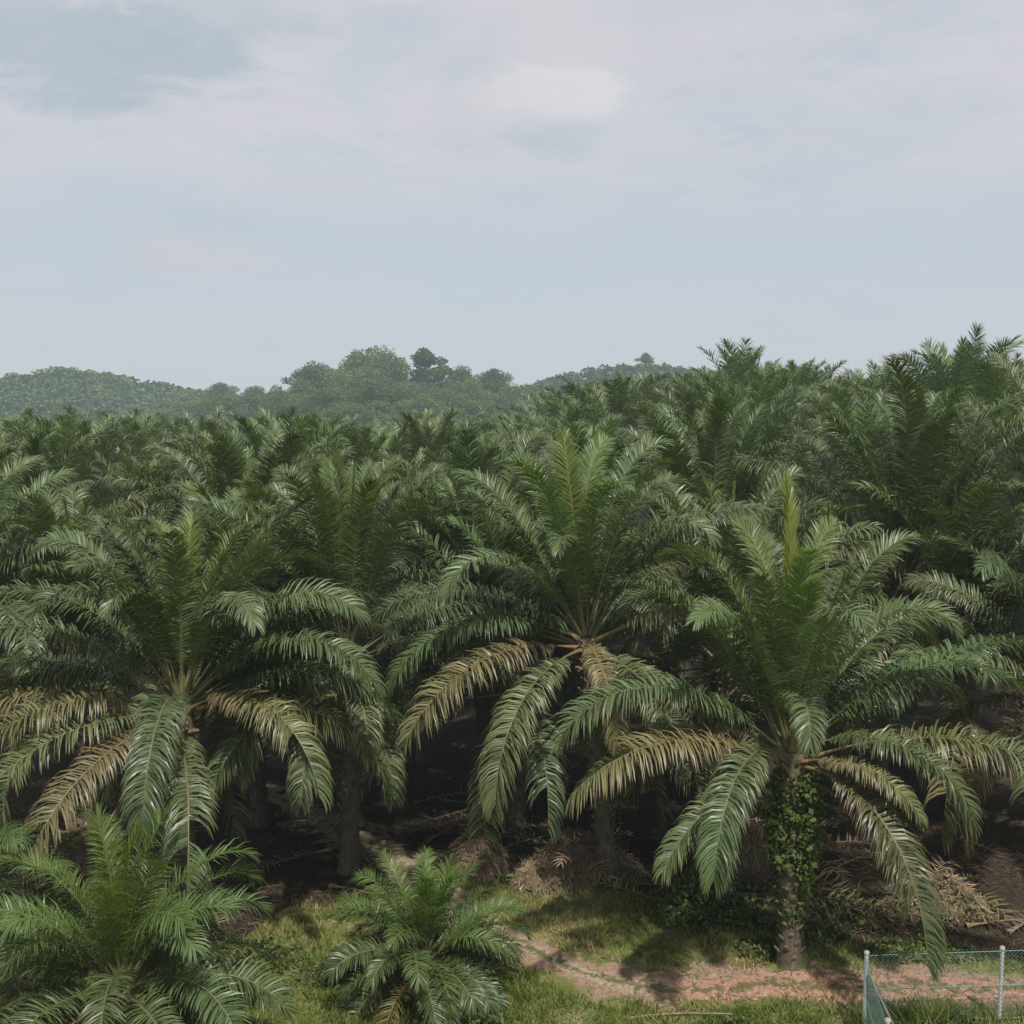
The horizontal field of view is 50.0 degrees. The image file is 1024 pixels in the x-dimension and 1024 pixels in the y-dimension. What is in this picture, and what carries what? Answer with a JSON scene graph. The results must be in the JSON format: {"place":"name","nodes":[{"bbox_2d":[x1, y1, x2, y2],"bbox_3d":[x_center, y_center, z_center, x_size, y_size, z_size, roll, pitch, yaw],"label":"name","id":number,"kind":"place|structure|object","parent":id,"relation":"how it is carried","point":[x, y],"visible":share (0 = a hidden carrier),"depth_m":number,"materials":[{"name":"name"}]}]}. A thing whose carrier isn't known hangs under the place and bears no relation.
{"place":"outdoors","nodes":[
{"label":"outdoors","id":0,"kind":"place"},
{"bbox_2d":[0,382,145,423],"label":"hill","id":1,"kind":"structure","parent":0,"point":[42,411],"depth_m":542.07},
{"bbox_2d":[0,366,239,422],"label":"forest","id":2,"kind":"object","parent":1,"relation":"on","point":[58,381],"visible":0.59,"depth_m":559.84,"materials":[{"name":"plant"}]},
{"bbox_2d":[311,345,417,389],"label":"broadleaf tree","id":3,"kind":"object","parent":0,"point":[395,367],"visible":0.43,"depth_m":295.04,"materials":[{"name":"green plant"}]},
{"bbox_2d":[0,478,1023,1023],"bbox_3d":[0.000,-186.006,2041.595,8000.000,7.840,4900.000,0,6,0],"label":"ground","id":4,"kind":"structure","parent":0,"point":[24,800],"depth_m":36.68,"materials":[{"name":"soil"}]},
{"bbox_2d":[0,407,59,485],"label":"oil palm","id":5,"kind":"object","parent":4,"relation":"on","point":[24,421],"visible":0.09,"depth_m":75.16,"materials":[{"name":"green plant"}]},
{"bbox_2d":[0,754,98,1020],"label":"young palm","id":6,"kind":"object","parent":4,"relation":"on","point":[9,985],"visible":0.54,"depth_m":27.44,"materials":[{"name":"green plant"}]},
{"bbox_2d":[0,444,120,789],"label":"oil palm","id":7,"kind":"object","parent":4,"relation":"on","point":[21,646],"visible":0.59,"depth_m":36.74,"materials":[{"name":"green plant"}]},
{"bbox_2d":[12,800,127,878],"bbox_3d":[-14.356,10.989,36.356,3.666,2.105,4.972,0,6,0],"label":"frond heap","id":8,"kind":"object","parent":4,"relation":"on","point":[80,856],"visible":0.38,"depth_m":35.38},
{"bbox_2d":[0,426,175,763],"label":"oil palm","id":9,"kind":"object","parent":4,"relation":"on","point":[33,446],"visible":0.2,"depth_m":44.73,"materials":[{"name":"green plant"}]},
{"bbox_2d":[6,404,170,601],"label":"oil palm","id":10,"kind":"object","parent":4,"relation":"on","point":[81,424],"visible":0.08,"depth_m":71.00,"materials":[{"name":"green plant"}]},
{"bbox_2d":[2,410,179,654],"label":"oil palm","id":11,"kind":"object","parent":4,"relation":"on","point":[83,461],"visible":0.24,"depth_m":62.15,"materials":[{"name":"green plant"}]},
{"bbox_2d":[46,408,172,551],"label":"oil palm","id":12,"kind":"object","parent":4,"relation":"on","point":[121,429],"visible":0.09,"depth_m":91.14,"materials":[{"name":"green plant"}]},
{"bbox_2d":[0,479,257,852],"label":"oil palm","id":13,"kind":"object","parent":4,"relation":"on","point":[40,569],"visible":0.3,"depth_m":37.42,"materials":[{"name":"green plant"}]},
{"bbox_2d":[53,449,208,688],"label":"oil palm","id":14,"kind":"object","parent":4,"relation":"on","point":[135,470],"visible":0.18,"depth_m":56.87,"materials":[{"name":"green plant"}]},
{"bbox_2d":[105,435,195,527],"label":"oil palm","id":15,"kind":"object","parent":4,"relation":"on","point":[148,453],"visible":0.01,"depth_m":77.61,"materials":[{"name":"green plant"}]},
{"bbox_2d":[0,794,301,1023],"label":"young palm","id":16,"kind":"object","parent":4,"relation":"on","point":[120,921],"visible":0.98,"depth_m":24.56,"materials":[{"name":"green plant"}]},
{"bbox_2d":[99,411,203,543],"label":"oil palm","id":17,"kind":"object","parent":4,"relation":"on","point":[134,427],"visible":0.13,"depth_m":84.25,"materials":[{"name":"green plant"}]},
{"bbox_2d":[0,497,404,937],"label":"oil palm","id":18,"kind":"object","parent":4,"relation":"on","point":[174,601],"visible":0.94,"depth_m":29.41,"materials":[{"name":"green plant"}]},
{"bbox_2d":[156,404,265,483],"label":"oil palm","id":19,"kind":"object","parent":4,"relation":"on","point":[193,427],"visible":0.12,"depth_m":90.50,"materials":[{"name":"green plant"}]},
{"bbox_2d":[174,394,251,422],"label":"broadleaf tree","id":20,"kind":"object","parent":4,"relation":"on","point":[194,410],"visible":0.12,"depth_m":285.75,"materials":[{"name":"green plant"}]},
{"bbox_2d":[149,416,321,566],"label":"oil palm","id":21,"kind":"object","parent":4,"relation":"on","point":[206,433],"visible":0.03,"depth_m":63.10,"materials":[{"name":"green plant"}]},
{"bbox_2d":[69,471,407,846],"bbox_3d":[-9.533,5.060,38.705,11.801,13.018,12.500,-2,6,0],"label":"oil palm","id":22,"kind":"object","parent":4,"relation":"on","point":[258,811],"visible":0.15,"depth_m":36.77,"materials":[{"name":"green plant"}]},
{"bbox_2d":[97,425,400,783],"bbox_3d":[-10.219,3.790,43.288,11.614,14.617,12.520,1,4,0],"label":"oil palm","id":23,"kind":"object","parent":4,"relation":"on","point":[233,465],"visible":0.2,"depth_m":41.53,"materials":[{"name":"green plant"}]},
{"bbox_2d":[232,392,270,420],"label":"broadleaf tree","id":24,"kind":"object","parent":4,"relation":"on","point":[251,402],"visible":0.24,"depth_m":284.88,"materials":[{"name":"green plant"}]},
{"bbox_2d":[145,404,389,687],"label":"oil palm","id":25,"kind":"object","parent":4,"relation":"on","point":[254,438],"visible":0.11,"depth_m":55.39,"materials":[{"name":"green plant"}]},
{"bbox_2d":[229,847,332,878],"bbox_3d":[-7.352,11.150,35.238,1.166,0.435,4.063,6,3,33],"label":"fallen frond","id":26,"kind":"object","parent":4,"relation":"on","point":[329,849],"visible":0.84,"depth_m":35.27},
{"bbox_2d":[203,451,407,728],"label":"oil palm","id":27,"kind":"object","parent":4,"relation":"on","point":[312,473],"visible":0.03,"depth_m":49.14,"materials":[{"name":"green plant"}]},
{"bbox_2d":[41,392,586,428],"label":"distant palm canopy","id":28,"kind":"object","parent":4,"relation":"on","point":[461,421],"depth_m":252.82,"materials":[{"name":"green plant"}]},
{"bbox_2d":[201,382,239,400],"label":"broadleaf tree","id":29,"kind":"object","parent":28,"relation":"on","point":[220,388],"visible":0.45,"depth_m":326.12,"materials":[{"name":"green plant"}]},
{"bbox_2d":[193,393,248,424],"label":"broadleaf tree","id":30,"kind":"object","parent":28,"relation":"on","point":[228,401],"visible":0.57,"depth_m":277.82,"materials":[{"name":"green plant"}]},
{"bbox_2d":[257,388,290,421],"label":"broadleaf tree","id":31,"kind":"object","parent":28,"relation":"on","point":[277,396],"visible":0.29,"depth_m":282.13,"materials":[{"name":"green plant"}]},
{"bbox_2d":[257,400,323,423],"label":"broadleaf tree","id":32,"kind":"object","parent":28,"relation":"on","point":[281,407],"visible":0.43,"depth_m":258.65,"materials":[{"name":"green plant"}]},
{"bbox_2d":[281,379,320,407],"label":"broadleaf tree","id":33,"kind":"object","parent":28,"relation":"on","point":[302,387],"visible":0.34,"depth_m":286.32,"materials":[{"name":"green plant"}]},
{"bbox_2d":[271,360,335,390],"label":"broadleaf tree","id":34,"kind":"object","parent":28,"relation":"on","point":[309,372],"visible":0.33,"depth_m":294.00,"materials":[{"name":"green plant"}]},
{"bbox_2d":[320,400,373,426],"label":"broadleaf tree","id":35,"kind":"object","parent":28,"relation":"on","point":[348,407],"visible":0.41,"depth_m":253.84,"materials":[{"name":"green plant"}]},
{"bbox_2d":[337,377,393,408],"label":"broadleaf tree","id":36,"kind":"object","parent":28,"relation":"on","point":[358,390],"visible":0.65,"depth_m":265.90,"materials":[{"name":"green plant"}]},
{"bbox_2d":[333,367,399,401],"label":"broadleaf tree","id":37,"kind":"object","parent":28,"relation":"on","point":[376,375],"visible":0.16,"depth_m":278.23,"materials":[{"name":"green plant"}]},
{"bbox_2d":[345,400,406,425],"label":"broadleaf tree","id":38,"kind":"object","parent":28,"relation":"on","point":[374,409],"visible":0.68,"depth_m":251.90,"materials":[{"name":"green plant"}]},
{"bbox_2d":[394,396,467,421],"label":"broadleaf tree","id":39,"kind":"object","parent":28,"relation":"on","point":[418,406],"visible":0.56,"depth_m":261.45,"materials":[{"name":"green plant"}]},
{"bbox_2d":[452,377,496,421],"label":"broadleaf tree","id":40,"kind":"object","parent":28,"relation":"on","point":[473,383],"visible":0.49,"depth_m":279.55,"materials":[{"name":"green plant"}]},
{"bbox_2d":[469,368,517,393],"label":"broadleaf tree","id":41,"kind":"object","parent":28,"relation":"on","point":[493,380],"visible":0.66,"depth_m":295.60,"materials":[{"name":"green plant"}]},
{"bbox_2d":[486,385,529,414],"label":"broadleaf tree","id":42,"kind":"object","parent":28,"relation":"on","point":[510,395],"visible":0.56,"depth_m":277.62,"materials":[{"name":"green plant"}]},
{"bbox_2d":[237,404,391,481],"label":"oil palm","id":43,"kind":"object","parent":4,"relation":"on","point":[302,424],"visible":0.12,"depth_m":69.57,"materials":[{"name":"green plant"}]},
{"bbox_2d":[286,808,362,860],"bbox_3d":[-6.567,10.949,37.965,1.498,0.559,5.220,-10,12,-42],"label":"fallen frond","id":44,"kind":"object","parent":4,"relation":"on","point":[329,836],"visible":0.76,"depth_m":38.07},
{"bbox_2d":[144,447,535,875],"bbox_3d":[-5.193,4.825,35.603,13.412,13.944,11.326,-3,6,-25],"label":"oil palm","id":45,"kind":"object","parent":4,"relation":"on","point":[342,524],"visible":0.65,"depth_m":33.18,"materials":[{"name":"green plant"}]},
{"bbox_2d":[301,418,448,660],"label":"oil palm","id":46,"kind":"object","parent":4,"relation":"on","point":[361,445],"visible":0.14,"depth_m":62.74,"materials":[{"name":"green plant"}]},
{"bbox_2d":[343,828,410,886],"bbox_3d":[-4.211,11.130,35.903,1.217,0.555,4.459,2,6,17],"label":"fallen frond","id":47,"kind":"object","parent":4,"relation":"on","point":[347,882],"visible":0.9,"depth_m":35.49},
{"bbox_2d":[339,418,449,464],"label":"oil palm","id":48,"kind":"object","parent":4,"relation":"on","point":[375,425],"visible":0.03,"depth_m":77.58,"materials":[{"name":"green plant"}]},
{"bbox_2d":[322,443,489,690],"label":"oil palm","id":49,"kind":"object","parent":4,"relation":"on","point":[421,456],"visible":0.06,"depth_m":56.13,"materials":[{"name":"green plant"}]},
{"bbox_2d":[346,404,497,575],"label":"oil palm","id":50,"kind":"object","parent":4,"relation":"on","point":[433,441],"visible":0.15,"depth_m":69.10,"materials":[{"name":"green plant"}]},
{"bbox_2d":[312,845,535,1023],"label":"young palm","id":51,"kind":"object","parent":4,"relation":"on","point":[420,949],"visible":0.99,"depth_m":27.61,"materials":[{"name":"green plant"}]},
{"bbox_2d":[369,403,484,459],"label":"oil palm","id":52,"kind":"object","parent":4,"relation":"on","point":[428,413],"visible":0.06,"depth_m":91.83,"materials":[{"name":"green plant"}]},
{"bbox_2d":[300,471,556,769],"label":"oil palm","id":53,"kind":"object","parent":4,"relation":"on","point":[423,756],"visible":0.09,"depth_m":43.56,"materials":[{"name":"green plant"}]},
{"bbox_2d":[409,347,459,387],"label":"broadleaf tree","id":54,"kind":"object","parent":4,"relation":"on","point":[425,358],"visible":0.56,"depth_m":296.33,"materials":[{"name":"green plant"}]},
{"bbox_2d":[324,424,583,787],"bbox_3d":[-1.781,3.941,42.298,11.430,14.451,11.670,-3,3,0],"label":"oil palm","id":55,"kind":"object","parent":4,"relation":"on","point":[482,460],"visible":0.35,"depth_m":41.36,"materials":[{"name":"green plant"}]},
{"bbox_2d":[444,810,564,893],"bbox_3d":[-1.286,11.159,36.548,4.174,2.098,4.902,5,8,43],"label":"frond heap","id":56,"kind":"object","parent":4,"relation":"on","point":[477,849],"visible":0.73,"depth_m":35.45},
{"bbox_2d":[475,416,537,479],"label":"oil palm","id":57,"kind":"object","parent":4,"relation":"on","point":[512,425],"visible":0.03,"depth_m":76.45,"materials":[{"name":"green plant"}]},
{"bbox_2d":[448,422,574,616],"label":"oil palm","id":58,"kind":"object","parent":4,"relation":"on","point":[501,450],"visible":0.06,"depth_m":61.71,"materials":[{"name":"green plant"}]},
{"bbox_2d":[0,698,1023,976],"bbox_3d":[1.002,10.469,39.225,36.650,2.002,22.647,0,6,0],"label":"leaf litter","id":59,"kind":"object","parent":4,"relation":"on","point":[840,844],"visible":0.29,"depth_m":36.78,"materials":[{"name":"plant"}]},
{"bbox_2d":[339,485,704,861],"bbox_3d":[0.480,5.459,38.500,12.585,12.641,12.988,-2,6,-21],"label":"oil palm","id":60,"kind":"object","parent":4,"relation":"on","point":[516,814],"visible":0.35,"depth_m":36.97,"materials":[{"name":"green plant"}]},
{"bbox_2d":[485,385,586,468],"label":"oil palm","id":61,"kind":"object","parent":4,"relation":"on","point":[541,410],"visible":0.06,"depth_m":98.89,"materials":[{"name":"green plant"}]},
{"bbox_2d":[362,425,775,883],"bbox_3d":[2.377,4.656,33.834,13.242,14.625,12.016,-6,9,1],"label":"oil palm","id":62,"kind":"object","parent":4,"relation":"on","point":[585,561],"visible":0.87,"depth_m":32.07,"materials":[{"name":"green plant"}]},
{"bbox_2d":[575,689,641,867],"bbox_3d":[3.092,8.415,34.330,2.318,6.401,2.020,-4,7,-36],"label":"climbing vine","id":63,"kind":"object","parent":62,"relation":"attached to","point":[616,801],"visible":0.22,"depth_m":34.01,"materials":[{"name":"green plant"}]},
{"bbox_2d":[491,397,646,576],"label":"oil palm","id":64,"kind":"object","parent":4,"relation":"on","point":[569,413],"visible":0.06,"depth_m":69.39,"materials":[{"name":"green plant"}]},
{"bbox_2d":[505,823,653,896],"bbox_3d":[2.279,11.171,34.874,4.942,2.037,3.633,1,6,11],"label":"frond heap","id":65,"kind":"object","parent":4,"relation":"on","point":[569,858],"visible":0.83,"depth_m":34.38,"materials":[{"name":"plant"}]},
{"bbox_2d":[511,379,654,465],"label":"oil palm","id":66,"kind":"object","parent":4,"relation":"on","point":[557,396],"visible":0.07,"depth_m":89.37,"materials":[{"name":"green plant"}]},
{"bbox_2d":[157,826,1013,1023],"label":"undergrowth","id":67,"kind":"object","parent":4,"relation":"on","point":[676,896],"visible":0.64,"depth_m":31.55,"materials":[{"name":"green plant"}]},
{"bbox_2d":[500,437,689,672],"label":"oil palm","id":68,"kind":"object","parent":4,"relation":"on","point":[675,577],"visible":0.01,"depth_m":56.08,"materials":[{"name":"green plant"}]},
{"bbox_2d":[467,416,742,737],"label":"oil palm","id":69,"kind":"object","parent":4,"relation":"on","point":[610,423],"visible":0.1,"depth_m":46.06,"materials":[{"name":"green plant"}]},
{"bbox_2d":[540,368,684,557],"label":"oil palm","id":70,"kind":"object","parent":4,"relation":"on","point":[618,404],"visible":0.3,"depth_m":76.19,"materials":[{"name":"green plant"}]},
{"bbox_2d":[598,417,696,640],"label":"oil palm","id":71,"kind":"object","parent":4,"relation":"on","point":[628,444],"visible":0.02,"depth_m":61.47,"materials":[{"name":"green plant"}]},
{"bbox_2d":[630,377,676,431],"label":"oil palm","id":72,"kind":"object","parent":4,"relation":"on","point":[655,399],"visible":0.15,"depth_m":98.29,"materials":[{"name":"green plant"}]},
{"bbox_2d":[353,879,1023,1023],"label":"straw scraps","id":73,"kind":"object","parent":4,"relation":"on","point":[735,958],"visible":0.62,"depth_m":29.18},
{"bbox_2d":[619,873,772,904],"bbox_3d":[5.466,11.419,33.347,4.810,0.534,1.166,2,6,15],"label":"fallen frond","id":74,"kind":"object","parent":4,"relation":"on","point":[768,899],"visible":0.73,"depth_m":33.43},
{"bbox_2d":[537,394,868,772],"bbox_3d":[7.494,3.064,43.223,13.295,15.213,12.890,-2,4,0],"label":"oil palm","id":75,"kind":"object","parent":4,"relation":"on","point":[712,457],"visible":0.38,"depth_m":42.05,"materials":[{"name":"green plant"}]},
{"bbox_2d":[622,370,802,492],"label":"oil palm","id":76,"kind":"object","parent":4,"relation":"on","point":[689,402],"visible":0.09,"depth_m":69.12,"materials":[{"name":"green plant"}]},
{"bbox_2d":[552,463,927,842],"bbox_3d":[7.580,4.876,38.224,12.754,13.134,13.082,2,6,0],"label":"oil palm","id":77,"kind":"object","parent":4,"relation":"on","point":[699,582],"visible":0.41,"depth_m":36.21,"materials":[{"name":"green plant"}]},
{"bbox_2d":[648,336,833,496],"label":"oil palm","id":78,"kind":"object","parent":4,"relation":"on","point":[735,369],"visible":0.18,"depth_m":75.23,"materials":[{"name":"green plant"}]},
{"bbox_2d":[671,804,825,886],"bbox_3d":[7.269,10.756,34.587,4.497,2.970,3.576,0,6,0],"label":"frond heap","id":79,"kind":"object","parent":4,"relation":"on","point":[749,853],"visible":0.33,"depth_m":34.33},
{"bbox_2d":[637,374,886,661],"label":"oil palm","id":80,"kind":"object","parent":4,"relation":"on","point":[765,430],"visible":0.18,"depth_m":55.73,"materials":[{"name":"green plant"}]},
{"bbox_2d":[690,363,871,562],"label":"oil palm","id":81,"kind":"object","parent":4,"relation":"on","point":[761,377],"visible":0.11,"depth_m":62.32,"materials":[{"name":"green plant"}]},
{"bbox_2d":[546,468,1023,984],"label":"oil palm","id":82,"kind":"object","parent":4,"relation":"on","point":[789,656],"visible":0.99,"depth_m":27.69,"materials":[{"name":"green plant"}]},
{"bbox_2d":[748,764,837,955],"bbox_3d":[7.393,9.437,29.200,2.416,5.541,2.413,0,6,0],"label":"climbing vine","id":83,"kind":"object","parent":82,"relation":"attached to","point":[810,801],"visible":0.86,"depth_m":28.71,"materials":[{"name":"green plant"}]},
{"bbox_2d":[764,359,857,466],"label":"oil palm","id":84,"kind":"object","parent":4,"relation":"on","point":[810,379],"visible":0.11,"depth_m":81.41,"materials":[{"name":"green plant"}]},
{"bbox_2d":[731,882,898,924],"bbox_3d":[8.959,11.517,32.596,4.926,0.528,1.414,-2,22,14],"label":"fallen frond","id":85,"kind":"object","parent":4,"relation":"on","point":[831,894],"visible":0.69,"depth_m":32.41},
{"bbox_2d":[789,386,890,565],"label":"oil palm","id":86,"kind":"object","parent":4,"relation":"on","point":[844,393],"visible":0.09,"depth_m":69.45,"materials":[{"name":"green plant"}]},
{"bbox_2d":[790,367,904,479],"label":"oil palm","id":87,"kind":"object","parent":4,"relation":"on","point":[863,383],"visible":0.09,"depth_m":75.33,"materials":[{"name":"green plant"}]},
{"bbox_2d":[706,355,1023,792],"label":"oil palm","id":88,"kind":"object","parent":4,"relation":"on","point":[915,456],"visible":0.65,"depth_m":38.76,"materials":[{"name":"green plant"}]},
{"bbox_2d":[815,358,937,474],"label":"oil palm","id":89,"kind":"object","parent":4,"relation":"on","point":[873,372],"visible":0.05,"depth_m":82.76,"materials":[{"name":"green plant"}]},
{"bbox_2d":[745,384,1008,694],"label":"oil palm","id":90,"kind":"object","parent":4,"relation":"on","point":[864,422],"visible":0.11,"depth_m":48.91,"materials":[{"name":"green plant"}]},
{"bbox_2d":[863,956,893,1023],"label":"chain link fence","id":91,"kind":"object","parent":4,"relation":"on","point":[888,1020],"visible":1,"depth_m":25.71,"materials":[{"name":"green metal"}]},
{"bbox_2d":[797,453,1023,856],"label":"oil palm","id":92,"kind":"object","parent":4,"relation":"on","point":[977,513],"visible":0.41,"depth_m":37.38,"materials":[{"name":"green plant"}]},
{"bbox_2d":[820,400,1021,645],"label":"oil palm","id":93,"kind":"object","parent":4,"relation":"on","point":[932,487],"visible":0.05,"depth_m":55.38,"materials":[{"name":"green plant"}]},
{"bbox_2d":[856,321,1023,554],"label":"oil palm","id":94,"kind":"object","parent":4,"relation":"on","point":[957,369],"visible":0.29,"depth_m":68.65,"materials":[{"name":"green plant"}]},
{"bbox_2d":[862,945,1023,1022],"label":"chain link fence","id":95,"kind":"object","parent":4,"relation":"on","point":[1000,974],"visible":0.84,"depth_m":26.64,"materials":[{"name":"grey metal"}]},
{"bbox_2d":[873,856,1023,932],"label":"frond heap","id":96,"kind":"object","parent":4,"relation":"on","point":[949,886],"visible":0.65,"depth_m":32.29,"materials":[{"name":"plant"}]},
{"bbox_2d":[879,351,1023,750],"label":"oil palm","id":97,"kind":"object","parent":4,"relation":"on","point":[1017,482],"visible":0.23,"depth_m":43.61,"materials":[{"name":"green plant"}]},
{"bbox_2d":[895,501,1023,863],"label":"oil palm","id":98,"kind":"object","parent":4,"relation":"on","point":[991,564],"visible":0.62,"depth_m":34.99,"materials":[{"name":"green plant"}]},
{"bbox_2d":[902,386,1023,560],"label":"oil palm","id":99,"kind":"object","parent":4,"relation":"on","point":[987,402],"visible":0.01,"depth_m":61.03,"materials":[{"name":"green plant"}]},
{"bbox_2d":[0,862,1023,1023],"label":"grass","id":100,"kind":"structure","parent":0,"point":[515,1004],"depth_m":28.35,"materials":[{"name":"plant"}]},
{"bbox_2d":[0,0,1023,395],"label":"sky","id":101,"kind":"structure","parent":0,"point":[197,194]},
{"bbox_2d":[195,768,1023,1004],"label":"path","id":102,"kind":"structure","parent":0,"point":[751,986],"depth_m":28.61,"materials":[{"name":"soil"}]},
{"bbox_2d":[562,376,676,394],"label":"hill","id":103,"kind":"structure","parent":0,"point":[608,382],"depth_m":663.56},
{"bbox_2d":[528,361,707,395],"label":"forest","id":104,"kind":"object","parent":103,"relation":"on","point":[600,374],"visible":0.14,"depth_m":662.64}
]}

